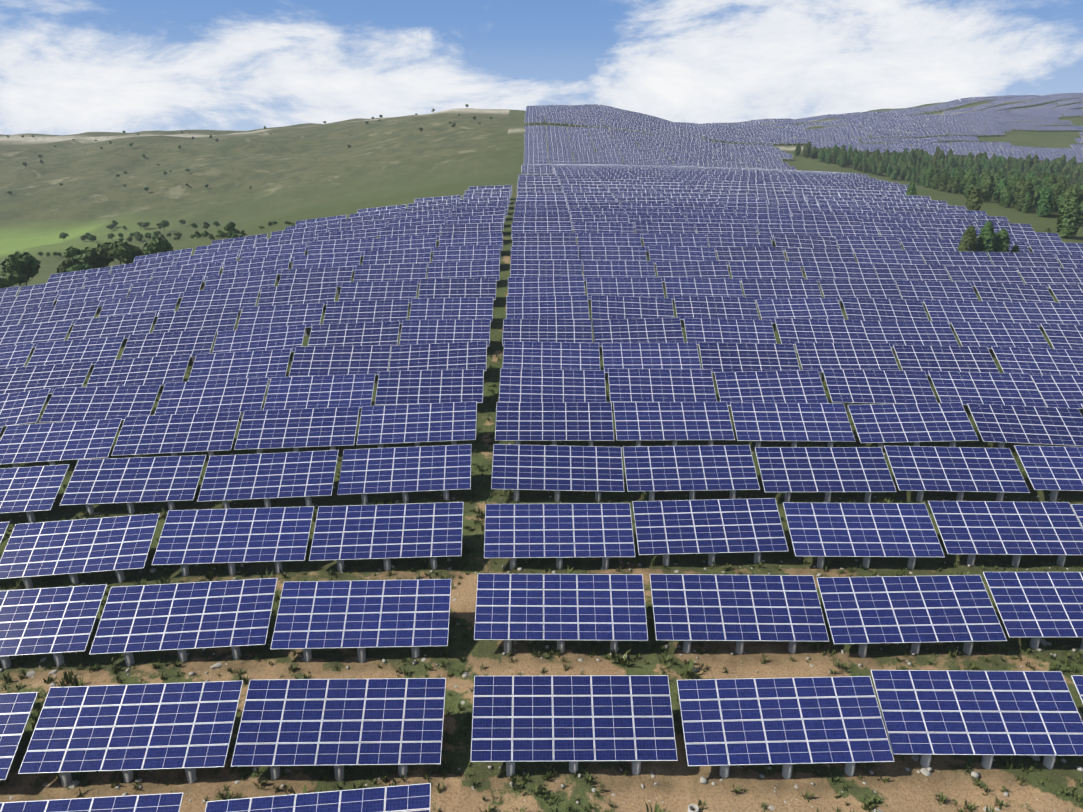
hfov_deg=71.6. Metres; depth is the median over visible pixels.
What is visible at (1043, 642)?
rock
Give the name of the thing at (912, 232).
solar array
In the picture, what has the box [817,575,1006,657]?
solar array
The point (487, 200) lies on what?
solar array
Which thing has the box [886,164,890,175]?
conifer tree
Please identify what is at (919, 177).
conifer tree
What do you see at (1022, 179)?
conifer tree
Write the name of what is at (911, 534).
solar array
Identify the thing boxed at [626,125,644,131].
solar array
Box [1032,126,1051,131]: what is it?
solar array
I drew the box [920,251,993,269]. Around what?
solar array
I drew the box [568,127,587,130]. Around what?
solar array
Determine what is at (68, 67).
sky
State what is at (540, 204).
solar array
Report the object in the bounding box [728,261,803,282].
solar array
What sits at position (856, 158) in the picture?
conifer tree
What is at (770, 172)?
solar array
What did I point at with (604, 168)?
solar array
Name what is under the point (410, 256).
solar array
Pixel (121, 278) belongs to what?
solar array
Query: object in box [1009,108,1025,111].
solar array
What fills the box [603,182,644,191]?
solar array
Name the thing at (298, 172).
terrain
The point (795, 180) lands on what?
solar array
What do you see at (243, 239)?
solar array
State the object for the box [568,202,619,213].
solar array
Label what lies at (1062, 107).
solar array
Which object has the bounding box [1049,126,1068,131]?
solar array
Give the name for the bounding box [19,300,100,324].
solar array
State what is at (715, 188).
solar array
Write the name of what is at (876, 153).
conifer tree
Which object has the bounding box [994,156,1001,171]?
conifer tree
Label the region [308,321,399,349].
solar array
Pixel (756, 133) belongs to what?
solar array
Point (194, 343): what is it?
solar array
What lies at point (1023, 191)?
conifer tree
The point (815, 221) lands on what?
solar array
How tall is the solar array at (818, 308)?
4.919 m
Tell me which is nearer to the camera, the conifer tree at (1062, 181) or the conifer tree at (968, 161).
the conifer tree at (1062, 181)
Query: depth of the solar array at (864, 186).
187.02 m
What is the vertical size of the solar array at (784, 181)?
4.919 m
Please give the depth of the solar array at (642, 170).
220.31 m
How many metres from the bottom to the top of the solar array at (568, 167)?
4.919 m
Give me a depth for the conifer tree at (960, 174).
222.91 m
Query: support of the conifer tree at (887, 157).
on the terrain
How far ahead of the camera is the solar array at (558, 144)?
331.20 m
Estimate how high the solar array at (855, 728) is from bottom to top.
4.919 m
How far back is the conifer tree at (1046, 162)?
331.98 m
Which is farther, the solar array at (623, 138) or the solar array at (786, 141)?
the solar array at (786, 141)
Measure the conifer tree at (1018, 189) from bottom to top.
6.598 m
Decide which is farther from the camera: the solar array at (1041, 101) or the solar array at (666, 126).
the solar array at (1041, 101)
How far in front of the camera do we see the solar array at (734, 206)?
144.90 m
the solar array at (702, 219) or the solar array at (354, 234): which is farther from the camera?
the solar array at (702, 219)
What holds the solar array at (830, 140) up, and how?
on the terrain
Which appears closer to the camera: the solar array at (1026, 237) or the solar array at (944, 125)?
the solar array at (1026, 237)
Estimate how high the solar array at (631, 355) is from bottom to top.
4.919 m
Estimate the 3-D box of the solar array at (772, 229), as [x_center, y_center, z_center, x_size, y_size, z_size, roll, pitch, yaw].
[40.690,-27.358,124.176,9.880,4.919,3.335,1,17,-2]
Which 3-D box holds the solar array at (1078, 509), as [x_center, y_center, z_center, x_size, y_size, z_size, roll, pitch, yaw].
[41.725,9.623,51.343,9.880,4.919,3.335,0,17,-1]
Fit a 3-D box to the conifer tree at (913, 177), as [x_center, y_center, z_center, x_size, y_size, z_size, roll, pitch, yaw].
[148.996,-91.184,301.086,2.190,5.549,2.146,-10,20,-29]
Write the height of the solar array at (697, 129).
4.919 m
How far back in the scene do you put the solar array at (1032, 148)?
369.56 m
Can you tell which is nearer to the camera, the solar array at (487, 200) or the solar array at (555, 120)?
the solar array at (487, 200)
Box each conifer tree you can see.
[797,143,800,154]
[804,145,809,157]
[807,141,811,152]
[810,146,815,158]
[818,149,825,161]
[826,153,830,163]
[831,144,838,154]
[831,150,836,162]
[839,150,847,166]
[846,152,850,165]
[847,145,852,153]
[850,152,854,164]
[853,153,859,166]
[857,161,861,170]
[862,161,867,172]
[863,150,869,158]
[866,157,871,169]
[868,160,873,171]
[871,164,876,173]
[873,150,878,158]
[875,156,880,170]
[876,160,883,175]
[883,149,889,160]
[884,154,889,164]
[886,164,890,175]
[890,150,896,162]
[890,164,898,179]
[897,154,903,168]
[900,162,908,178]
[905,170,911,180]
[909,148,915,160]
[909,164,915,176]
[910,171,915,183]
[915,149,923,162]
[917,171,922,183]
[920,169,925,185]
[922,166,933,187]
[929,165,937,187]
[931,173,939,189]
[933,146,940,159]
[937,170,947,191]
[945,155,954,171]
[946,149,953,158]
[946,177,953,191]
[950,166,959,178]
[952,174,960,193]
[953,170,962,190]
[954,155,958,165]
[958,158,963,166]
[959,180,966,193]
[960,168,972,187]
[963,175,975,197]
[965,158,971,169]
[966,152,972,159]
[974,161,980,171]
[976,152,981,160]
[978,176,985,186]
[980,151,987,164]
[980,157,985,169]
[980,176,993,201]
[982,158,991,171]
[990,153,996,162]
[990,167,995,176]
[992,171,1000,181]
[993,174,1003,191]
[993,179,1006,201]
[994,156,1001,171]
[999,184,1011,204]
[1001,190,1011,207]
[1004,163,1010,173]
[1006,171,1013,182]
[1010,172,1020,187]
[1010,178,1017,200]
[1012,162,1018,171]
[1013,176,1025,201]
[1013,183,1023,205]
[1015,187,1028,210]
[1018,159,1023,171]
[1018,178,1033,206]
[1022,192,1032,212]
[1024,156,1030,168]
[1025,172,1033,180]
[1029,164,1036,171]
[1030,156,1037,167]
[1032,176,1039,190]
[1032,185,1041,204]
[1034,186,1046,206]
[1036,188,1053,216]
[1037,162,1041,171]
[1043,158,1049,167]
[1045,173,1056,184]
[1046,180,1053,187]
[1049,187,1054,211]
[1050,159,1055,171]
[1051,165,1058,173]
[1053,184,1060,196]
[1053,191,1057,210]
[1055,157,1062,170]
[1055,189,1064,211]
[1056,177,1066,190]
[1058,189,1068,211]
[1058,195,1065,214]
[1060,165,1068,176]
[1060,183,1079,214]
[1061,155,1065,165]
[1062,163,1070,174]
[1072,156,1076,164]
[1072,168,1079,179]
[1074,201,1082,224]
[1078,192,1082,202]
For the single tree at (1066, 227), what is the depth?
136.91 m
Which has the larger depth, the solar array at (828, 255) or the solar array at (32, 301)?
the solar array at (828, 255)
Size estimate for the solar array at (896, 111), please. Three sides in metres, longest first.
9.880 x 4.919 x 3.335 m
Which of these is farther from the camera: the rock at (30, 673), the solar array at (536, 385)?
the solar array at (536, 385)
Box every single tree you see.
[906,182,917,195]
[957,225,977,251]
[965,185,982,210]
[975,221,995,259]
[991,228,1010,262]
[1011,244,1019,252]
[1056,192,1081,237]
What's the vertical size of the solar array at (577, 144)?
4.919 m
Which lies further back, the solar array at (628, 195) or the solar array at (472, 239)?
the solar array at (628, 195)
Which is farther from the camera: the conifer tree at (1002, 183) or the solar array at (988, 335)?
the conifer tree at (1002, 183)
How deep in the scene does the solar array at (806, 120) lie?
525.18 m
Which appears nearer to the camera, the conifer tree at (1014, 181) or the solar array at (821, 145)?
the conifer tree at (1014, 181)
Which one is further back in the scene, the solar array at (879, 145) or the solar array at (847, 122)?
the solar array at (847, 122)
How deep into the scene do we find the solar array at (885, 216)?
138.38 m
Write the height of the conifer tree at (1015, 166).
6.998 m
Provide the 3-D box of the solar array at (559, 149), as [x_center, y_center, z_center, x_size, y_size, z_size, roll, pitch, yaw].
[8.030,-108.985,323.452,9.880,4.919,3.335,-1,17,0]
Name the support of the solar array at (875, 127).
on the terrain
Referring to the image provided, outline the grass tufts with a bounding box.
[0,338,1082,811]
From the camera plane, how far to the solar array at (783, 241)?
117.32 m
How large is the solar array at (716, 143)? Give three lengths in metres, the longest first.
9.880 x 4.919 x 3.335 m
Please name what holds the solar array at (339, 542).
on the terrain
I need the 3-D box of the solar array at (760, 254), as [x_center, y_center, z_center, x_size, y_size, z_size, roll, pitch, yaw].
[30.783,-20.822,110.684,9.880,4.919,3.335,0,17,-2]
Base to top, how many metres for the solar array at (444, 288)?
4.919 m
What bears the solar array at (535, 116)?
on the terrain
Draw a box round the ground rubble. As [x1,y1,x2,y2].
[0,324,1082,803]
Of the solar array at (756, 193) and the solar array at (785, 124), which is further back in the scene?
the solar array at (785, 124)
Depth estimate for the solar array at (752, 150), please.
351.12 m
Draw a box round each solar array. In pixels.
[0,286,19,298]
[0,291,58,322]
[0,308,25,326]
[0,320,72,347]
[0,343,33,368]
[0,361,92,394]
[0,388,50,426]
[0,418,121,467]
[0,464,69,522]
[0,513,159,588]
[0,522,8,543]
[0,584,106,668]
[0,692,37,779]
[0,793,183,811]
[17,278,85,302]
[18,680,242,786]
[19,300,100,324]
[27,336,124,365]
[40,385,160,421]
[47,266,111,288]
[56,284,131,308]
[60,455,205,514]
[68,312,155,339]
[84,269,153,289]
[86,354,190,387]
[89,578,276,665]
[98,293,179,317]
[110,257,173,276]
[111,411,240,457]
[121,329,216,363]
[128,275,203,297]
[133,248,192,265]
[152,262,221,285]
[152,307,239,333]
[152,506,313,575]
[154,377,268,421]
[176,249,238,267]
[178,287,259,315]
[188,349,290,388]
[194,241,254,259]
[197,450,338,508]
[204,269,277,292]
[205,783,430,811]
[211,234,267,247]
[212,324,305,352]
[221,255,290,281]
[231,678,445,780]
[234,407,359,453]
[236,303,323,335]
[241,244,306,267]
[255,234,315,253]
[257,282,336,306]
[263,374,374,418]
[270,226,326,242]
[270,579,450,662]
[278,266,352,293]
[285,219,337,231]
[289,345,390,375]
[292,252,360,270]
[295,215,345,225]
[307,238,372,262]
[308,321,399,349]
[309,502,463,571]
[317,228,377,248]
[323,299,408,325]
[329,220,385,237]
[337,444,470,503]
[338,281,417,302]
[340,215,394,226]
[349,209,399,219]
[353,263,426,283]
[357,204,405,213]
[357,401,476,447]
[362,248,430,266]
[372,234,435,258]
[375,369,483,408]
[380,224,440,246]
[388,216,444,231]
[389,341,486,370]
[395,210,449,223]
[399,319,490,345]
[402,205,453,216]
[408,199,456,209]
[409,297,492,321]
[414,195,460,203]
[418,278,495,299]
[427,260,499,281]
[432,245,499,263]
[439,233,502,249]
[441,223,501,238]
[447,215,503,230]
[451,207,504,221]
[456,203,506,215]
[459,197,507,209]
[463,193,509,204]
[465,189,509,193]
[469,185,511,195]
[470,675,677,776]
[474,574,647,653]
[484,503,634,569]
[491,444,623,501]
[495,402,613,445]
[499,368,605,411]
[502,319,591,345]
[503,341,599,370]
[506,295,588,318]
[508,276,584,298]
[510,260,582,279]
[511,223,571,238]
[511,246,578,261]
[512,233,575,251]
[513,214,569,222]
[515,202,566,207]
[515,208,568,221]
[516,197,564,207]
[517,181,558,187]
[517,188,561,196]
[518,174,555,180]
[518,184,560,187]
[518,192,564,196]
[519,176,557,178]
[519,179,558,181]
[521,165,550,171]
[522,166,552,174]
[524,133,545,136]
[524,137,545,141]
[524,142,546,147]
[524,147,546,152]
[524,152,547,157]
[524,157,547,162]
[525,112,543,115]
[525,115,543,117]
[525,118,543,124]
[525,125,544,129]
[542,105,555,107]
[545,114,563,118]
[545,118,564,124]
[546,129,566,133]
[547,126,566,129]
[547,133,567,137]
[548,142,570,146]
[548,152,571,157]
[549,147,570,151]
[554,166,583,166]
[554,167,584,173]
[554,168,586,171]
[555,169,588,175]
[557,170,591,171]
[557,172,592,174]
[557,174,593,178]
[559,177,596,183]
[560,179,599,181]
[560,181,601,191]
[563,184,605,188]
[563,188,607,198]
[565,116,582,120]
[566,119,584,126]
[566,192,612,204]
[567,197,615,207]
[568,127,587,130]
[568,130,587,134]
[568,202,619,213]
[570,106,584,107]
[570,134,590,138]
[570,142,592,146]
[570,208,623,221]
[571,214,628,229]
[574,157,598,162]
[574,222,633,238]
[577,233,641,249]
[579,246,646,264]
[583,261,655,281]
[586,105,599,108]
[586,278,664,298]
[588,127,608,131]
[589,168,620,170]
[590,131,610,134]
[590,169,623,171]
[591,135,612,139]
[591,295,673,319]
[592,318,683,350]
[593,143,615,147]
[593,171,627,174]
[594,173,629,176]
[596,175,632,178]
[597,152,620,157]
[598,157,622,162]
[599,177,637,181]
[600,163,624,164]
[601,106,614,108]
[601,179,640,184]
[602,343,700,380]
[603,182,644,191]
[604,121,621,124]
[606,123,624,129]
[608,185,650,191]
[608,368,716,402]
[609,188,654,197]
[610,128,629,132]
[611,132,631,136]
[613,135,634,139]
[613,402,734,446]
[614,193,660,201]
[617,197,665,208]
[620,149,642,153]
[621,113,635,117]
[621,203,672,213]
[622,168,653,170]
[623,445,759,500]
[624,158,647,163]
[625,170,658,171]
[625,208,679,219]
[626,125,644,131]
[627,163,650,164]
[628,171,662,174]
[628,215,685,229]
[631,173,666,176]
[632,498,787,565]
[634,175,670,179]
[635,137,656,142]
[635,222,695,237]
[638,141,659,146]
[638,177,676,181]
[639,122,656,126]
[642,125,659,130]
[642,180,681,184]
[642,233,707,251]
[645,114,658,118]
[645,182,686,188]
[646,128,664,134]
[648,159,672,164]
[648,245,716,263]
[650,574,828,654]
[652,168,682,169]
[652,185,695,192]
[655,261,729,281]
[656,189,700,196]
[657,124,674,129]
[659,170,692,173]
[660,143,681,149]
[662,193,708,203]
[663,147,685,152]
[664,277,742,299]
[665,172,698,175]
[666,151,688,157]
[667,173,702,177]
[667,198,716,208]
[670,156,693,162]
[672,135,691,139]
[672,176,708,179]
[673,160,697,165]
[673,203,724,214]
[674,296,759,319]
[675,138,695,143]
[676,126,693,131]
[677,178,715,182]
[677,676,894,778]
[678,142,698,146]
[680,209,734,222]
[682,180,722,185]
[684,133,702,138]
[684,318,776,344]
[687,215,743,232]
[689,153,712,158]
[689,183,730,189]
[692,137,711,142]
[693,157,716,165]
[694,128,711,132]
[694,170,727,173]
[695,223,757,244]
[696,141,716,146]
[696,186,739,193]
[698,162,721,166]
[699,343,799,371]
[700,144,720,150]
[700,172,734,175]
[702,189,746,198]
[704,135,723,140]
[705,174,740,177]
[707,126,721,127]
[707,233,772,250]
[708,151,730,157]
[709,194,756,203]
[711,176,747,180]
[713,141,732,145]
[713,155,735,159]
[714,370,827,405]
[716,247,785,271]
[717,144,737,148]
[717,159,739,163]
[717,199,766,208]
[718,178,755,183]
[722,126,738,127]
[722,147,742,150]
[722,163,745,167]
[723,137,742,143]
[723,170,754,172]
[724,181,763,186]
[726,149,747,154]
[726,203,778,215]
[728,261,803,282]
[729,172,761,174]
[730,403,855,447]
[731,184,772,188]
[733,144,752,146]
[735,157,757,163]
[735,173,769,176]
[735,209,789,223]
[737,146,757,149]
[740,187,782,193]
[741,279,821,301]
[742,161,764,167]
[742,175,777,177]
[743,149,763,153]
[744,121,758,124]
[746,216,803,234]
[747,164,770,168]
[748,128,765,131]
[748,177,784,181]
[748,190,793,198]
[750,132,767,134]
[753,144,773,149]
[753,154,775,160]
[755,447,896,502]
[756,171,787,173]
[756,180,794,184]
[756,224,818,245]
[756,298,844,330]
[758,195,804,204]
[759,120,773,124]
[759,147,779,151]
[762,139,781,145]
[763,173,796,175]
[765,162,787,167]
[765,182,804,187]
[768,132,785,136]
[768,200,817,210]
[770,153,792,160]
[771,165,795,169]
[771,174,805,177]
[773,185,814,191]
[773,234,838,257]
[774,120,787,122]
[775,318,868,352]
[778,205,830,216]
[779,123,793,126]
[779,176,813,179]
[782,139,801,144]
[783,502,944,569]
[785,188,827,195]
[785,248,855,272]
[786,131,804,137]
[786,178,823,182]
[788,120,802,124]
[789,172,819,174]
[790,125,806,129]
[791,210,845,224]
[794,192,838,200]
[795,343,899,379]
[796,181,833,185]
[798,174,830,176]
[801,139,820,143]
[802,116,817,122]
[802,262,877,289]
[803,217,860,233]
[805,131,824,134]
[805,183,844,188]
[806,196,852,205]
[807,176,840,178]
[811,143,830,148]
[813,135,832,138]
[815,121,830,126]
[815,178,850,180]
[815,186,856,192]
[817,114,832,120]
[817,225,878,244]
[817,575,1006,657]
[818,201,866,211]
[818,279,901,305]
[821,139,840,142]
[822,122,837,127]
[822,369,936,411]
[823,131,841,134]
[823,173,854,175]
[824,179,860,183]
[825,125,843,129]
[829,143,849,148]
[829,189,872,196]
[830,206,882,217]
[831,118,845,121]
[831,134,850,138]
[832,114,847,118]
[832,175,864,177]
[833,128,850,131]
[835,182,873,186]
[835,236,902,254]
[837,119,851,125]
[837,173,868,177]
[838,146,856,150]
[839,193,884,201]
[840,138,860,143]
[841,297,928,320]
[842,130,860,135]
[842,177,876,180]
[843,124,860,129]
[845,118,859,124]
[845,212,900,225]
[846,185,884,189]
[848,402,978,451]
[850,132,870,138]
[850,143,870,147]
[851,126,869,132]
[852,118,867,124]
[852,179,886,182]
[853,249,924,266]
[854,198,900,207]
[857,146,876,152]
[857,187,897,190]
[861,119,877,123]
[861,124,878,127]
[861,129,880,133]
[861,321,958,346]
[862,181,899,185]
[862,219,919,233]
[868,203,917,212]
[869,115,884,117]
[869,143,890,146]
[870,126,887,128]
[870,132,889,137]
[871,670,1082,769]
[872,191,912,198]
[873,264,950,283]
[875,184,913,191]
[876,112,891,115]
[877,147,898,153]
[878,227,940,242]
[883,208,935,219]
[884,446,1029,501]
[886,195,930,202]
[888,126,905,130]
[889,109,903,112]
[889,143,909,146]
[893,345,998,374]
[895,280,978,301]
[896,122,913,125]
[897,111,911,115]
[897,146,918,153]
[900,199,947,208]
[900,214,954,227]
[900,238,961,255]
[903,107,917,111]
[907,132,927,137]
[910,109,925,114]
[911,142,931,148]
[917,106,930,110]
[917,204,966,214]
[918,114,935,118]
[918,137,939,142]
[918,220,976,235]
[919,146,937,152]
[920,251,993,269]
[923,300,1013,323]
[925,107,940,112]
[927,130,947,136]
[927,149,947,156]
[928,116,945,119]
[928,371,1046,406]
[928,501,1082,566]
[930,142,950,146]
[931,103,945,107]
[935,210,986,220]
[937,228,999,239]
[938,136,959,141]
[940,104,955,110]
[940,146,960,151]
[942,109,958,114]
[942,124,959,126]
[945,99,959,104]
[945,266,1023,285]
[951,115,966,120]
[951,142,971,146]
[951,322,1050,348]
[953,150,968,156]
[954,100,969,106]
[954,215,1008,229]
[958,107,973,112]
[958,136,978,141]
[960,97,973,101]
[960,124,977,129]
[960,146,980,149]
[963,239,1030,252]
[966,131,985,136]
[967,403,1082,447]
[969,97,984,103]
[969,150,990,156]
[971,142,991,145]
[972,126,991,130]
[973,104,989,109]
[973,281,1054,302]
[975,221,1033,232]
[979,145,1001,150]
[983,97,998,101]
[983,572,1082,649]
[984,130,1004,136]
[988,100,1004,106]
[988,252,1061,272]
[990,149,1012,154]
[991,127,1010,132]
[991,142,1011,148]
[991,346,1082,375]
[996,124,1015,130]
[998,104,1014,109]
[999,96,1012,99]
[1000,154,1023,159]
[1001,145,1022,151]
[1003,302,1082,325]
[1004,98,1020,103]
[1007,230,1062,252]
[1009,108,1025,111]
[1012,95,1026,98]
[1012,149,1034,154]
[1014,102,1030,107]
[1014,125,1032,131]
[1014,445,1082,501]
[1017,268,1082,288]
[1020,97,1035,101]
[1021,110,1036,114]
[1021,146,1042,152]
[1022,154,1044,161]
[1024,106,1041,110]
[1028,242,1082,260]
[1029,99,1045,105]
[1029,115,1044,116]
[1031,375,1082,408]
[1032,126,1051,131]
[1033,151,1054,157]
[1034,95,1050,99]
[1036,108,1052,111]
[1036,121,1054,125]
[1040,102,1057,108]
[1040,323,1082,349]
[1042,148,1063,152]
[1044,113,1062,118]
[1044,156,1066,161]
[1045,96,1061,102]
[1048,109,1065,113]
[1048,284,1082,303]
[1049,93,1064,96]
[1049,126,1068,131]
[1053,105,1070,109]
[1053,120,1072,125]
[1053,152,1073,156]
[1055,254,1082,267]
[1057,99,1073,105]
[1061,94,1078,99]
[1061,148,1082,152]
[1062,112,1079,116]
[1065,109,1082,112]
[1066,157,1082,164]
[1067,126,1082,131]
[1069,103,1082,108]
[1070,144,1082,149]
[1071,504,1082,527]
[1071,675,1082,702]
[1073,98,1082,103]
[1073,153,1082,156]
[1074,138,1082,143]
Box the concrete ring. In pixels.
[688,804,698,811]
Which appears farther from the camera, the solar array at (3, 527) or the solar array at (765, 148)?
the solar array at (765, 148)
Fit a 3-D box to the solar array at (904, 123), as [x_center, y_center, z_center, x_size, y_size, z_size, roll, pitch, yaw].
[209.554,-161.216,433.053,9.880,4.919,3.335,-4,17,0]
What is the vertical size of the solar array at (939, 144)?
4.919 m
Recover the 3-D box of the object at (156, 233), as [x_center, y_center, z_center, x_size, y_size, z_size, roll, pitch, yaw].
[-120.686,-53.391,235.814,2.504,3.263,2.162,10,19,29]
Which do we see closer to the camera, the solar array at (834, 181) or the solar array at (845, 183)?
the solar array at (845, 183)
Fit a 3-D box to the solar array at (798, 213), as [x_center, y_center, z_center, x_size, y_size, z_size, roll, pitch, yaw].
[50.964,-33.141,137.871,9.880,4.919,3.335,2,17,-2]
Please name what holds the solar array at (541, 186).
on the terrain
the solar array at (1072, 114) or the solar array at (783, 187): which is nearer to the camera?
the solar array at (783, 187)
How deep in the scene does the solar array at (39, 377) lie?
77.11 m
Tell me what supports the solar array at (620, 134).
on the terrain
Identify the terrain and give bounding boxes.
[0,98,1082,811]
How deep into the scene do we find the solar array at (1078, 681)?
38.19 m
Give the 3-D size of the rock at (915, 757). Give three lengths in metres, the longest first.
0.466 x 0.427 x 0.234 m
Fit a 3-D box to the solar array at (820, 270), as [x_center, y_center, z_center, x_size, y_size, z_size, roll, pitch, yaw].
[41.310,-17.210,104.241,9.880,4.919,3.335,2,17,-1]
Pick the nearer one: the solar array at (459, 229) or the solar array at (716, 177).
the solar array at (459, 229)
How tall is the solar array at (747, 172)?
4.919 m
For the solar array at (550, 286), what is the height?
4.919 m
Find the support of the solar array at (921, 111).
on the terrain
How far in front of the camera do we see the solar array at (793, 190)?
172.47 m
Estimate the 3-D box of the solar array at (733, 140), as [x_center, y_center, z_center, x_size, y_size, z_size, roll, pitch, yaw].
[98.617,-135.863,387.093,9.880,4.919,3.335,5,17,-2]
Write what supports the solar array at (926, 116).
on the terrain
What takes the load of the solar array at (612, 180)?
on the terrain
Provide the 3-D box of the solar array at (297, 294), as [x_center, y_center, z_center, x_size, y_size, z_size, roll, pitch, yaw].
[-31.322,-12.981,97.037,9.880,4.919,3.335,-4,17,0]
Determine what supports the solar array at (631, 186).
on the terrain
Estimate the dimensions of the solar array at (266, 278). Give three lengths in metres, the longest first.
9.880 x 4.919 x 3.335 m
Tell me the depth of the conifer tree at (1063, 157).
337.68 m
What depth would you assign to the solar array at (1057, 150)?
369.59 m
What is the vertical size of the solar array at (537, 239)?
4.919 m
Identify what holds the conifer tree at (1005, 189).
on the terrain
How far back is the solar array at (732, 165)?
308.87 m
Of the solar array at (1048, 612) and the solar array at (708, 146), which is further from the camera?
the solar array at (708, 146)
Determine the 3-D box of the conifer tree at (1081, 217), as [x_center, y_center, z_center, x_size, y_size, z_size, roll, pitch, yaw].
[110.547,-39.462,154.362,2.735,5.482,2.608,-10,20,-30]
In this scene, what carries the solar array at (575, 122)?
on the terrain
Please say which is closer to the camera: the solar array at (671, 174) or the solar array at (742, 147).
the solar array at (671, 174)
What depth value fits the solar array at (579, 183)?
178.56 m
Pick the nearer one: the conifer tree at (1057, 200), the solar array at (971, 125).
the conifer tree at (1057, 200)
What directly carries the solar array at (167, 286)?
on the terrain
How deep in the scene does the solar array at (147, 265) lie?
117.48 m
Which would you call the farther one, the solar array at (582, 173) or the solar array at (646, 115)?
the solar array at (646, 115)
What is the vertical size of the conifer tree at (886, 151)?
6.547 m
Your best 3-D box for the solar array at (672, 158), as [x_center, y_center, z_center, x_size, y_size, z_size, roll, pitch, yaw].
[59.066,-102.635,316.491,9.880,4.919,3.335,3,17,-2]
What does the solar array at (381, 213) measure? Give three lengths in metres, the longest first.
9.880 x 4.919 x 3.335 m
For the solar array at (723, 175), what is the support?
on the terrain
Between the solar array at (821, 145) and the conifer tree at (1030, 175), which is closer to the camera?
the conifer tree at (1030, 175)
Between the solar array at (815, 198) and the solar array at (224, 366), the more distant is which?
the solar array at (815, 198)
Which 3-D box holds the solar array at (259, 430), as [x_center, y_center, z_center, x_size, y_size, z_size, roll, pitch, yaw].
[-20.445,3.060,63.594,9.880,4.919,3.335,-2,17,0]
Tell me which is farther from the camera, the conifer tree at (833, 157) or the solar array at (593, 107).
the solar array at (593, 107)
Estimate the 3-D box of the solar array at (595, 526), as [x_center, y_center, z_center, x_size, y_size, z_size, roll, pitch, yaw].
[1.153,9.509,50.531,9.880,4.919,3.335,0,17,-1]
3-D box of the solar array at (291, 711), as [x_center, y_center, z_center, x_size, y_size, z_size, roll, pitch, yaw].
[-9.770,16.655,37.193,9.880,4.919,3.335,0,17,-1]
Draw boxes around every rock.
[26,670,34,676]
[68,779,78,787]
[210,662,221,668]
[462,672,468,677]
[911,755,918,760]
[921,767,930,775]
[1040,639,1047,645]
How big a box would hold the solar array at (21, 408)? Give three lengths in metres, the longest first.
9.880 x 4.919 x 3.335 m
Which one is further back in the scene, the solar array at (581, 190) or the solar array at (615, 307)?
the solar array at (581, 190)
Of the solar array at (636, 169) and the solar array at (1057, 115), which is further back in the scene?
the solar array at (1057, 115)
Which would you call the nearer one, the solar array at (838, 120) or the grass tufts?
the grass tufts
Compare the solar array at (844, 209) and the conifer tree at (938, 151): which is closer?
the solar array at (844, 209)
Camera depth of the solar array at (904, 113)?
536.57 m
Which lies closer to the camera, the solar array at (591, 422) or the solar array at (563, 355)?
the solar array at (591, 422)
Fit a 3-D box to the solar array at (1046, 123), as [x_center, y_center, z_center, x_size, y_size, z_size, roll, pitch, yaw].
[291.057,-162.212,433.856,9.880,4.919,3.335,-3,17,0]
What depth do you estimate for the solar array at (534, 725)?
36.93 m
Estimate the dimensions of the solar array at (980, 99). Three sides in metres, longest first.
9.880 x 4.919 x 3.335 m
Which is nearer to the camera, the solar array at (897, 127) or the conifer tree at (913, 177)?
the conifer tree at (913, 177)
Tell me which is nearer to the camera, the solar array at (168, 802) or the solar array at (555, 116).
the solar array at (168, 802)
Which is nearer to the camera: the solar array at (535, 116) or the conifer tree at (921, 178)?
the conifer tree at (921, 178)
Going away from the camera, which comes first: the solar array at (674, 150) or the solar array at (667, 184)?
the solar array at (667, 184)
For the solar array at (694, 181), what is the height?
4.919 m
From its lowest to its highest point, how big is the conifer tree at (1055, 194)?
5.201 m
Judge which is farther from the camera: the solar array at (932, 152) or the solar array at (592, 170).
the solar array at (932, 152)
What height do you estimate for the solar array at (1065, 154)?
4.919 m
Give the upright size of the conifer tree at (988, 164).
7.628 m
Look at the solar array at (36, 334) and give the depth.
90.55 m
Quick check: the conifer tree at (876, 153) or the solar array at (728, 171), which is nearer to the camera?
the solar array at (728, 171)
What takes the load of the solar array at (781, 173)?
on the terrain
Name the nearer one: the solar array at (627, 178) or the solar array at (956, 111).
the solar array at (627, 178)
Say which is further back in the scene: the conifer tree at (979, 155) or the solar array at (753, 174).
the conifer tree at (979, 155)
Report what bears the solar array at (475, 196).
on the terrain
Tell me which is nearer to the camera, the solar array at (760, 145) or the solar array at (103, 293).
the solar array at (103, 293)
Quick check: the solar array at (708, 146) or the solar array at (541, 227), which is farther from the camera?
the solar array at (708, 146)
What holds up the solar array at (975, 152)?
on the terrain
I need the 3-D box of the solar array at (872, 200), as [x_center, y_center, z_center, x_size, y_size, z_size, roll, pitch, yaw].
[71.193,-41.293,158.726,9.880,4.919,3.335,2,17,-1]
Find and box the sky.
[0,0,1082,134]

